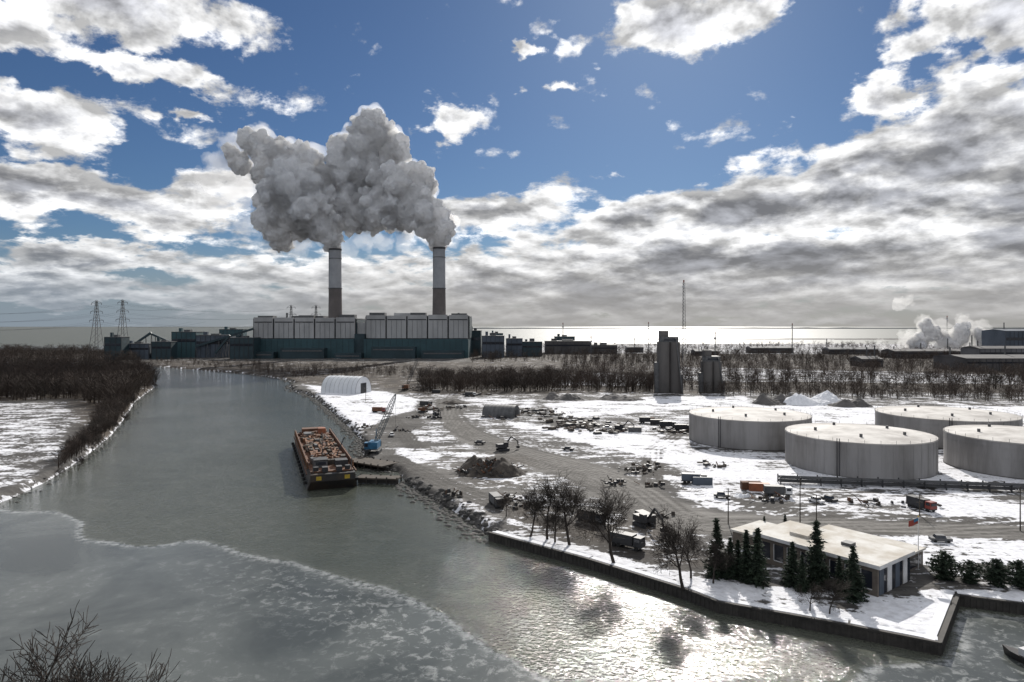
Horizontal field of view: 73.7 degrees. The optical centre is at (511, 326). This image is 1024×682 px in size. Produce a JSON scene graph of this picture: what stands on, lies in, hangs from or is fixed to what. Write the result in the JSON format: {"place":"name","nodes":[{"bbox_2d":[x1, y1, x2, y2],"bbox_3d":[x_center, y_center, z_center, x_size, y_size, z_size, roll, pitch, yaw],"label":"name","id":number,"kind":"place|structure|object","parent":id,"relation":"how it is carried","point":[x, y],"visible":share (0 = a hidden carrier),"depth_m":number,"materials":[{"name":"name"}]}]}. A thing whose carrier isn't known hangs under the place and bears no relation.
{"place":"outdoors","nodes":[
{"label":"outdoors","id":0,"kind":"place"},
{"bbox_2d":[221,107,455,252],"bbox_3d":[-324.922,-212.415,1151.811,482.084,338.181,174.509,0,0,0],"label":"steam plume","id":1,"kind":"object","parent":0,"point":[366,177],"visible":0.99,"depth_m":1111.33,"materials":[{"name":"white"}]},
{"bbox_2d":[0,327,1023,681],"bbox_3d":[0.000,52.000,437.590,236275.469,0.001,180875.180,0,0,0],"label":"water","id":2,"kind":"structure","parent":0,"point":[194,525],"depth_m":136.43,"materials":[{"name":"liquid"}]},
{"bbox_2d":[292,427,357,489],"bbox_3d":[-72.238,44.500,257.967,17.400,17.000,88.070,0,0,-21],"label":"cargo barge","id":3,"kind":"object","parent":2,"relation":"on","point":[324,460],"visible":1,"depth_m":230.63,"materials":[{"name":"metal"}]},
{"bbox_2d":[352,456,398,470],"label":"timber dock","id":4,"kind":"object","parent":2,"relation":"in","point":[370,463],"visible":0.69,"depth_m":250.62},
{"bbox_2d":[355,473,401,484],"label":"timber dock","id":5,"kind":"object","parent":2,"relation":"in","point":[380,479],"visible":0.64,"depth_m":225.69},
{"bbox_2d":[1002,644,1023,663],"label":"work boat","id":6,"kind":"object","parent":2,"relation":"on","point":[1015,653],"visible":1,"depth_m":106.36,"materials":[{"name":"white paint"}]},
{"bbox_2d":[0,338,1023,633],"bbox_3d":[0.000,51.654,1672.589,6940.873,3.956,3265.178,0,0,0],"label":"ground","id":7,"kind":"structure","parent":0,"point":[976,526],"depth_m":249.01,"materials":[{"name":"snow"}]},
{"bbox_2d":[0,600,145,681],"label":"bare tree","id":8,"kind":"object","parent":7,"relation":"on","point":[52,665],"visible":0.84,"depth_m":66.39,"materials":[{"name":"brown plant"}]},
{"bbox_2d":[0,344,161,467],"bbox_3d":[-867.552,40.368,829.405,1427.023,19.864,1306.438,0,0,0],"label":"woods","id":9,"kind":"object","parent":7,"relation":"on","point":[27,376],"visible":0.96,"depth_m":506.67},
{"bbox_2d":[25,640,152,681],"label":"bare tree","id":10,"kind":"object","parent":7,"relation":"on","point":[89,675],"visible":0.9,"depth_m":62.97,"materials":[{"name":"brown plant"}]},
{"bbox_2d":[88,300,103,357],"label":"transmission tower","id":11,"kind":"structure","parent":7,"relation":"on","point":[97,320],"depth_m":1079.79,"materials":[{"name":"metal"}]},
{"bbox_2d":[0,304,288,330],"bbox_3d":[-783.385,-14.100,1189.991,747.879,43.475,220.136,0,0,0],"label":"power line","id":12,"kind":"object","parent":11,"relation":"hanging from","point":[118,316],"visible":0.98,"depth_m":1128.07,"materials":[{"name":"metal"}]},
{"bbox_2d":[104,332,129,359],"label":"coal handling building","id":13,"kind":"structure","parent":7,"relation":"on","point":[114,343],"depth_m":1024.51,"materials":[{"name":"metal"}]},
{"bbox_2d":[59,648,180,681],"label":"bare tree","id":14,"kind":"object","parent":7,"relation":"on","point":[156,675],"visible":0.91,"depth_m":64.23,"materials":[{"name":"brown plant"}]},
{"bbox_2d":[116,299,129,336],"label":"transmission tower","id":15,"kind":"structure","parent":7,"relation":"on","point":[124,309],"depth_m":1109.75,"materials":[{"name":"metal"}]},
{"bbox_2d":[129,341,150,358],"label":"coal handling building","id":16,"kind":"structure","parent":7,"relation":"on","point":[143,349],"depth_m":1045.00,"materials":[{"name":"metal"}]},
{"bbox_2d":[151,337,177,358],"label":"coal handling building","id":17,"kind":"structure","parent":7,"relation":"on","point":[163,349],"depth_m":1045.00,"materials":[{"name":"metal"}]},
{"bbox_2d":[171,328,202,357],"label":"coal handling building","id":18,"kind":"structure","parent":7,"relation":"on","point":[186,342],"depth_m":1088.54,"materials":[{"name":"metal"}]},
{"bbox_2d":[196,332,235,357],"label":"coal handling building","id":19,"kind":"structure","parent":7,"relation":"on","point":[212,347],"depth_m":1088.54,"materials":[{"name":"metal"}]},
{"bbox_2d":[214,335,230,357],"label":"coal conveyor","id":20,"kind":"object","parent":7,"relation":"on","point":[222,344],"visible":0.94,"depth_m":1069.72,"materials":[{"name":"metal"}]},
{"bbox_2d":[195,328,253,357],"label":"coal conveyor","id":21,"kind":"object","parent":7,"relation":"on","point":[221,338],"visible":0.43,"depth_m":1083.44,"materials":[{"name":"metal"}]},
{"bbox_2d":[219,327,246,335],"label":"coal handling building","id":22,"kind":"structure","parent":7,"relation":"on","point":[226,331],"depth_m":1306.25,"materials":[{"name":"metal"}]},
{"bbox_2d":[230,335,260,358],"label":"coal handling building","id":23,"kind":"structure","parent":7,"relation":"on","point":[244,347],"depth_m":1045.00,"materials":[{"name":"metal"}]},
{"bbox_2d":[0,371,508,544],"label":"riprap rocks","id":24,"kind":"object","parent":7,"relation":"on","point":[443,503],"visible":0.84,"depth_m":213.12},
{"bbox_2d":[328,248,341,317],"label":"smokestack","id":25,"kind":"object","parent":7,"relation":"on","point":[335,286],"visible":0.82,"depth_m":1111.04,"materials":[{"name":"concrete"}]},
{"bbox_2d":[321,375,370,393],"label":"fabric storage hall","id":26,"kind":"structure","parent":7,"relation":"on","point":[345,384],"depth_m":510.41,"materials":[{"name":"fabric"}]},
{"bbox_2d":[253,313,471,358],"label":"power plant building","id":27,"kind":"structure","parent":7,"relation":"on","point":[398,335],"depth_m":1088.50,"materials":[{"name":"metal"}]},
{"bbox_2d":[364,394,396,453],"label":"crawler crane","id":28,"kind":"object","parent":7,"relation":"on","point":[370,445],"visible":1,"depth_m":272.60,"materials":[{"name":"metal"}]},
{"bbox_2d":[432,247,445,314],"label":"smokestack","id":29,"kind":"object","parent":7,"relation":"on","point":[439,296],"visible":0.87,"depth_m":1111.04,"materials":[{"name":"concrete"}]},
{"bbox_2d":[441,488,462,497],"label":"material stack","id":30,"kind":"object","parent":7,"relation":"on","point":[453,492],"visible":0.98,"depth_m":200.96,"materials":[{"name":"metal"}]},
{"bbox_2d":[471,327,481,355],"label":"plant annex building","id":31,"kind":"structure","parent":7,"relation":"on","point":[476,340],"depth_m":1161.11,"materials":[{"name":"metal"}]},
{"bbox_2d":[452,455,527,477],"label":"scrap pile","id":32,"kind":"object","parent":7,"relation":"on","point":[476,467],"visible":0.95,"depth_m":228.95,"materials":[{"name":"metal"}]},
{"bbox_2d":[482,331,504,357],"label":"plant annex building","id":33,"kind":"structure","parent":7,"relation":"on","point":[491,342],"depth_m":1088.54,"materials":[{"name":"metal"}]},
{"bbox_2d":[489,491,503,508],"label":"parked truck","id":34,"kind":"object","parent":7,"relation":"on","point":[494,495],"visible":0.66,"depth_m":189.23,"materials":[{"name":"metal"}]},
{"bbox_2d":[482,404,519,417],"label":"storage tank","id":35,"kind":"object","parent":7,"relation":"on","point":[495,410],"depth_m":375.08,"materials":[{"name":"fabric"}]},
{"bbox_2d":[494,492,513,516],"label":"bare tree","id":36,"kind":"object","parent":7,"relation":"on","point":[505,501],"visible":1,"depth_m":178.19,"materials":[{"name":"brown plant"}]},
{"bbox_2d":[496,436,519,451],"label":"excavator","id":37,"kind":"object","parent":7,"relation":"on","point":[503,446],"visible":1,"depth_m":274.23,"materials":[{"name":"metal"}]},
{"bbox_2d":[506,334,522,355],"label":"plant annex building","id":38,"kind":"structure","parent":7,"relation":"on","point":[513,343],"depth_m":1135.87,"materials":[{"name":"metal"}]},
{"bbox_2d":[522,338,541,355],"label":"plant annex building","id":39,"kind":"structure","parent":7,"relation":"on","point":[532,345],"depth_m":1135.87,"materials":[{"name":"metal"}]},
{"bbox_2d":[519,481,547,536],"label":"bare tree","id":40,"kind":"object","parent":7,"relation":"on","point":[536,507],"visible":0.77,"depth_m":162.73,"materials":[{"name":"brown plant"}]},
{"bbox_2d":[519,407,556,412],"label":"material stack","id":41,"kind":"object","parent":7,"relation":"on","point":[538,409],"visible":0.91,"depth_m":400.42,"materials":[{"name":"metal"}]},
{"bbox_2d":[518,473,571,539],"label":"bare tree","id":42,"kind":"object","parent":7,"relation":"on","point":[544,497],"visible":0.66,"depth_m":161.40,"materials":[{"name":"brown plant"}]},
{"bbox_2d":[527,411,573,416],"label":"material stack","id":43,"kind":"object","parent":7,"relation":"on","point":[546,414],"visible":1,"depth_m":381.23,"materials":[{"name":"metal"}]},
{"bbox_2d":[541,493,572,541],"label":"bare tree","id":44,"kind":"object","parent":7,"relation":"on","point":[554,519],"visible":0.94,"depth_m":155.57,"materials":[{"name":"brown plant"}]},
{"bbox_2d":[524,416,599,422],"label":"material stack","id":45,"kind":"object","parent":7,"relation":"on","point":[563,419],"visible":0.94,"depth_m":359.69,"materials":[{"name":"metal"}]},
{"bbox_2d":[543,392,583,400],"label":"aggregate pile","id":46,"kind":"object","parent":7,"relation":"on","point":[565,397],"visible":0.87,"depth_m":463.08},
{"bbox_2d":[545,339,590,353],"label":"plant annex building","id":47,"kind":"structure","parent":7,"relation":"on","point":[565,345],"depth_m":1244.05,"materials":[{"name":"metal"}]},
{"bbox_2d":[542,423,593,430],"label":"material stack","id":48,"kind":"object","parent":7,"relation":"on","point":[578,425],"visible":0.98,"depth_m":332.45,"materials":[{"name":"metal"}]},
{"bbox_2d":[538,470,598,544],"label":"bare tree","id":49,"kind":"object","parent":7,"relation":"on","point":[569,491],"visible":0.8,"depth_m":156.54,"materials":[{"name":"brown plant"}]},
{"bbox_2d":[150,340,1023,546],"bbox_3d":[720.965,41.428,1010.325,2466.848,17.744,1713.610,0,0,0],"label":"woods","id":50,"kind":"object","parent":7,"relation":"on","point":[510,378],"visible":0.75,"depth_m":602.65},
{"bbox_2d":[557,420,622,428],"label":"material stack","id":51,"kind":"object","parent":7,"relation":"on","point":[592,424],"visible":0.75,"depth_m":341.79,"materials":[{"name":"metal"}]},
{"bbox_2d":[577,507,603,524],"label":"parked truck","id":52,"kind":"object","parent":7,"relation":"on","point":[598,518],"visible":0.34,"depth_m":172.99,"materials":[{"name":"metal"}]},
{"bbox_2d":[563,479,637,562],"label":"bare tree","id":53,"kind":"object","parent":7,"relation":"on","point":[609,509],"visible":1,"depth_m":143.83,"materials":[{"name":"brown plant"}]},
{"bbox_2d":[578,427,627,434],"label":"material stack","id":54,"kind":"object","parent":7,"relation":"on","point":[612,431],"visible":1,"depth_m":320.92,"materials":[{"name":"metal"}]},
{"bbox_2d":[592,342,616,353],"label":"plant annex building","id":55,"kind":"structure","parent":7,"relation":"on","point":[603,346],"depth_m":1244.05,"materials":[{"name":"metal"}]},
{"bbox_2d":[596,393,645,400],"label":"aggregate pile","id":56,"kind":"object","parent":7,"relation":"on","point":[611,397],"visible":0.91,"depth_m":462.93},
{"bbox_2d":[610,530,645,550],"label":"parked truck","id":57,"kind":"object","parent":7,"relation":"on","point":[635,541],"visible":0.97,"depth_m":153.31,"materials":[{"name":"metal"}]},
{"bbox_2d":[618,464,656,473],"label":"material stack","id":58,"kind":"object","parent":7,"relation":"on","point":[645,468],"visible":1,"depth_m":234.77,"materials":[{"name":"metal"}]},
{"bbox_2d":[632,508,664,531],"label":"excavator","id":59,"kind":"object","parent":7,"relation":"on","point":[644,519],"visible":0.85,"depth_m":169.49,"materials":[{"name":"metal"}]},
{"bbox_2d":[654,331,682,392],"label":"concrete silo","id":60,"kind":"object","parent":7,"relation":"on","point":[668,376],"visible":0.94,"depth_m":513.07,"materials":[{"name":"concrete"}]},
{"bbox_2d":[652,427,688,433],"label":"material stack","id":61,"kind":"object","parent":7,"relation":"on","point":[674,431],"visible":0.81,"depth_m":320.13,"materials":[{"name":"metal"}]},
{"bbox_2d":[643,505,713,589],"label":"bare tree","id":62,"kind":"object","parent":7,"relation":"on","point":[668,535],"visible":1,"depth_m":129.79,"materials":[{"name":"brown plant"}]},
{"bbox_2d":[682,280,685,366],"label":"radio mast","id":63,"kind":"object","parent":7,"relation":"on","point":[683,321],"visible":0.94,"depth_m":799.84,"materials":[{"name":"metal"}]},
{"bbox_2d":[669,520,704,577],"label":"bare tree","id":64,"kind":"object","parent":7,"relation":"on","point":[691,545],"visible":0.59,"depth_m":135.02,"materials":[{"name":"brown plant"}]},
{"bbox_2d":[680,472,706,483],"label":"parked truck","id":65,"kind":"object","parent":7,"relation":"on","point":[686,476],"visible":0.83,"depth_m":216.97,"materials":[{"name":"metal"}]},
{"bbox_2d":[692,476,712,484],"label":"shipping container","id":66,"kind":"object","parent":7,"relation":"on","point":[701,480],"visible":1,"depth_m":214.74,"materials":[{"name":"metal"}]},
{"bbox_2d":[698,350,724,391],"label":"concrete silo","id":67,"kind":"object","parent":7,"relation":"on","point":[711,370],"visible":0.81,"depth_m":518.63,"materials":[{"name":"concrete"}]},
{"bbox_2d":[697,459,728,467],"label":"material stack","id":68,"kind":"object","parent":7,"relation":"on","point":[705,462],"visible":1,"depth_m":242.13,"materials":[{"name":"metal"}]},
{"bbox_2d":[702,517,728,580],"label":"pine tree","id":69,"kind":"object","parent":7,"relation":"on","point":[716,533],"visible":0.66,"depth_m":137.01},
{"bbox_2d":[697,536,737,582],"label":"bare tree","id":70,"kind":"object","parent":7,"relation":"on","point":[721,559],"visible":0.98,"depth_m":134.12,"materials":[{"name":"brown plant"}]},
{"bbox_2d":[721,538,740,579],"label":"pine tree","id":71,"kind":"object","parent":7,"relation":"on","point":[732,572],"visible":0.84,"depth_m":135.94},
{"bbox_2d":[734,539,740,576],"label":"pine tree","id":72,"kind":"object","parent":7,"relation":"on","point":[737,548],"visible":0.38,"depth_m":137.98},
{"bbox_2d":[736,529,752,583],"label":"pine tree","id":73,"kind":"object","parent":7,"relation":"on","point":[744,555],"visible":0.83,"depth_m":134.31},
{"bbox_2d":[689,405,812,450],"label":"storage tank","id":74,"kind":"object","parent":7,"relation":"on","point":[750,428],"visible":0.9,"depth_m":281.52,"materials":[{"name":"metal"}]},
{"bbox_2d":[488,531,1023,655],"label":"seawall","id":75,"kind":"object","parent":7,"relation":"on","point":[933,640],"visible":0.66,"depth_m":123.29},
{"bbox_2d":[744,527,771,589],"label":"pine tree","id":76,"kind":"object","parent":7,"relation":"on","point":[758,571],"visible":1,"depth_m":132.37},
{"bbox_2d":[749,482,769,491],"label":"shipping container","id":77,"kind":"object","parent":7,"relation":"on","point":[756,486],"visible":0.65,"depth_m":206.37,"materials":[{"name":"metal"}]},
{"bbox_2d":[746,344,793,352],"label":"mill building","id":78,"kind":"structure","parent":7,"relation":"on","point":[771,348],"depth_m":1274.39,"materials":[{"name":"metal"}]},
{"bbox_2d":[751,491,789,502],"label":"material stack","id":79,"kind":"object","parent":7,"relation":"on","point":[762,497],"visible":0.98,"depth_m":196.94,"materials":[{"name":"metal"}]},
{"bbox_2d":[752,393,792,404],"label":"aggregate pile","id":80,"kind":"object","parent":7,"relation":"on","point":[764,399],"visible":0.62,"depth_m":439.40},
{"bbox_2d":[762,484,792,496],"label":"parked truck","id":81,"kind":"object","parent":7,"relation":"on","point":[769,489],"visible":0.85,"depth_m":199.95,"materials":[{"name":"metal"}]},
{"bbox_2d":[779,540,799,588],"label":"pine tree","id":82,"kind":"object","parent":7,"relation":"on","point":[790,568],"visible":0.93,"depth_m":131.86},
{"bbox_2d":[794,554,810,593],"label":"pine tree","id":83,"kind":"object","parent":7,"relation":"on","point":[801,576],"visible":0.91,"depth_m":128.72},
{"bbox_2d":[795,580,825,610],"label":"bare tree","id":84,"kind":"object","parent":7,"relation":"on","point":[815,591],"visible":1,"depth_m":119.47,"materials":[{"name":"brown plant"}]},
{"bbox_2d":[783,390,840,405],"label":"aggregate pile","id":85,"kind":"object","parent":7,"relation":"on","point":[826,397],"visible":0.62,"depth_m":435.34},
{"bbox_2d":[804,520,832,592],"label":"pine tree","id":86,"kind":"object","parent":7,"relation":"on","point":[818,571],"visible":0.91,"depth_m":129.96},
{"bbox_2d":[730,520,925,596],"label":"office building","id":87,"kind":"structure","parent":7,"relation":"on","point":[887,564],"depth_m":138.33,"materials":[{"name":"beige concrete"}]},
{"bbox_2d":[820,575,852,613],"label":"bare tree","id":88,"kind":"object","parent":7,"relation":"on","point":[830,587],"visible":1,"depth_m":118.22,"materials":[{"name":"brown plant"}]},
{"bbox_2d":[831,556,845,594],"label":"pine tree","id":89,"kind":"object","parent":7,"relation":"on","point":[839,569],"visible":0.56,"depth_m":127.89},
{"bbox_2d":[824,398,872,407],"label":"aggregate pile","id":90,"kind":"object","parent":7,"relation":"on","point":[856,402],"visible":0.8,"depth_m":422.45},
{"bbox_2d":[822,338,878,353],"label":"mill building","id":91,"kind":"structure","parent":7,"relation":"on","point":[857,349],"depth_m":1215.12,"materials":[{"name":"metal"}]},
{"bbox_2d":[839,546,869,604],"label":"pine tree","id":92,"kind":"object","parent":7,"relation":"on","point":[857,582],"visible":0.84,"depth_m":124.42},
{"bbox_2d":[784,420,938,479],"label":"storage tank","id":93,"kind":"object","parent":7,"relation":"on","point":[850,450],"visible":0.96,"depth_m":228.09,"materials":[{"name":"metal"}]},
{"bbox_2d":[850,345,882,366],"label":"mill building","id":94,"kind":"structure","parent":7,"relation":"on","point":[864,358],"depth_m":849.92,"materials":[{"name":"metal"}]},
{"bbox_2d":[847,495,893,505],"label":"material stack","id":95,"kind":"object","parent":7,"relation":"on","point":[849,499],"visible":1,"depth_m":192.21,"materials":[{"name":"metal"}]},
{"bbox_2d":[777,474,1023,492],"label":"pipe rack","id":96,"kind":"object","parent":7,"relation":"on","point":[989,486],"visible":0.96,"depth_m":211.32,"materials":[{"name":"metal"}]},
{"bbox_2d":[909,516,918,567],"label":"flagpole","id":97,"kind":"object","parent":7,"relation":"on","point":[913,522],"visible":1,"depth_m":140.38,"materials":[{"name":"metal"}]},
{"bbox_2d":[881,338,960,357],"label":"mill building","id":98,"kind":"structure","parent":7,"relation":"on","point":[928,351],"depth_m":1071.35,"materials":[{"name":"metal"}]},
{"bbox_2d":[905,494,936,511],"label":"parked truck","id":99,"kind":"object","parent":7,"relation":"on","point":[927,505],"visible":0.95,"depth_m":185.06,"materials":[{"name":"metal"}]},
{"bbox_2d":[928,534,952,542],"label":"parked car","id":100,"kind":"object","parent":7,"relation":"on","point":[935,538],"visible":1,"depth_m":157.66,"materials":[{"name":"metal"}]},
{"bbox_2d":[925,550,963,581],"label":"bush","id":101,"kind":"object","parent":7,"relation":"on","point":[944,565],"visible":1,"depth_m":134.08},
{"bbox_2d":[874,404,1022,448],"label":"storage tank","id":102,"kind":"object","parent":7,"relation":"on","point":[933,420],"visible":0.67,"depth_m":289.06,"materials":[{"name":"metal"}]},
{"bbox_2d":[957,559,986,583],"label":"bush","id":103,"kind":"object","parent":7,"relation":"on","point":[972,574],"visible":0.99,"depth_m":132.28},
{"bbox_2d":[933,345,1023,370],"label":"mill building","id":104,"kind":"structure","parent":7,"relation":"on","point":[990,359],"depth_m":763.20,"materials":[{"name":"metal"}]},
{"bbox_2d":[943,422,1023,479],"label":"storage tank","id":105,"kind":"object","parent":7,"relation":"on","point":[993,450],"visible":1,"depth_m":233.78,"materials":[{"name":"metal"}]},
{"bbox_2d":[960,335,1023,353],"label":"mill building","id":106,"kind":"structure","parent":7,"relation":"on","point":[971,349],"depth_m":935.52,"materials":[{"name":"metal"}]},
{"bbox_2d":[978,558,1017,587],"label":"bush","id":107,"kind":"object","parent":7,"relation":"on","point":[995,575],"visible":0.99,"depth_m":130.86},
{"bbox_2d":[982,323,1023,345],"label":"mill building","id":108,"kind":"structure","parent":7,"relation":"on","point":[1002,337],"depth_m":1171.48,"materials":[{"name":"metal"}]},
{"bbox_2d":[1004,559,1023,588],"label":"bush","id":109,"kind":"object","parent":7,"relation":"on","point":[1018,567],"visible":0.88,"depth_m":130.42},
{"bbox_2d":[0,0,1023,326],"label":"sky","id":110,"kind":"structure","parent":0,"point":[802,163],"materials":[{"name":"blue"}]},
{"bbox_2d":[473,327,1023,328],"bbox_3d":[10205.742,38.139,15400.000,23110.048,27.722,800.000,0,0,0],"label":"distant shore","id":111,"kind":"structure","parent":0,"point":[733,328],"depth_m":15000.00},
{"bbox_2d":[900,318,981,348],"bbox_3d":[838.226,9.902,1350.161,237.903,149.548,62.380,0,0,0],"label":"steam plume","id":112,"kind":"object","parent":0,"point":[958,336],"visible":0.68,"depth_m":1340.73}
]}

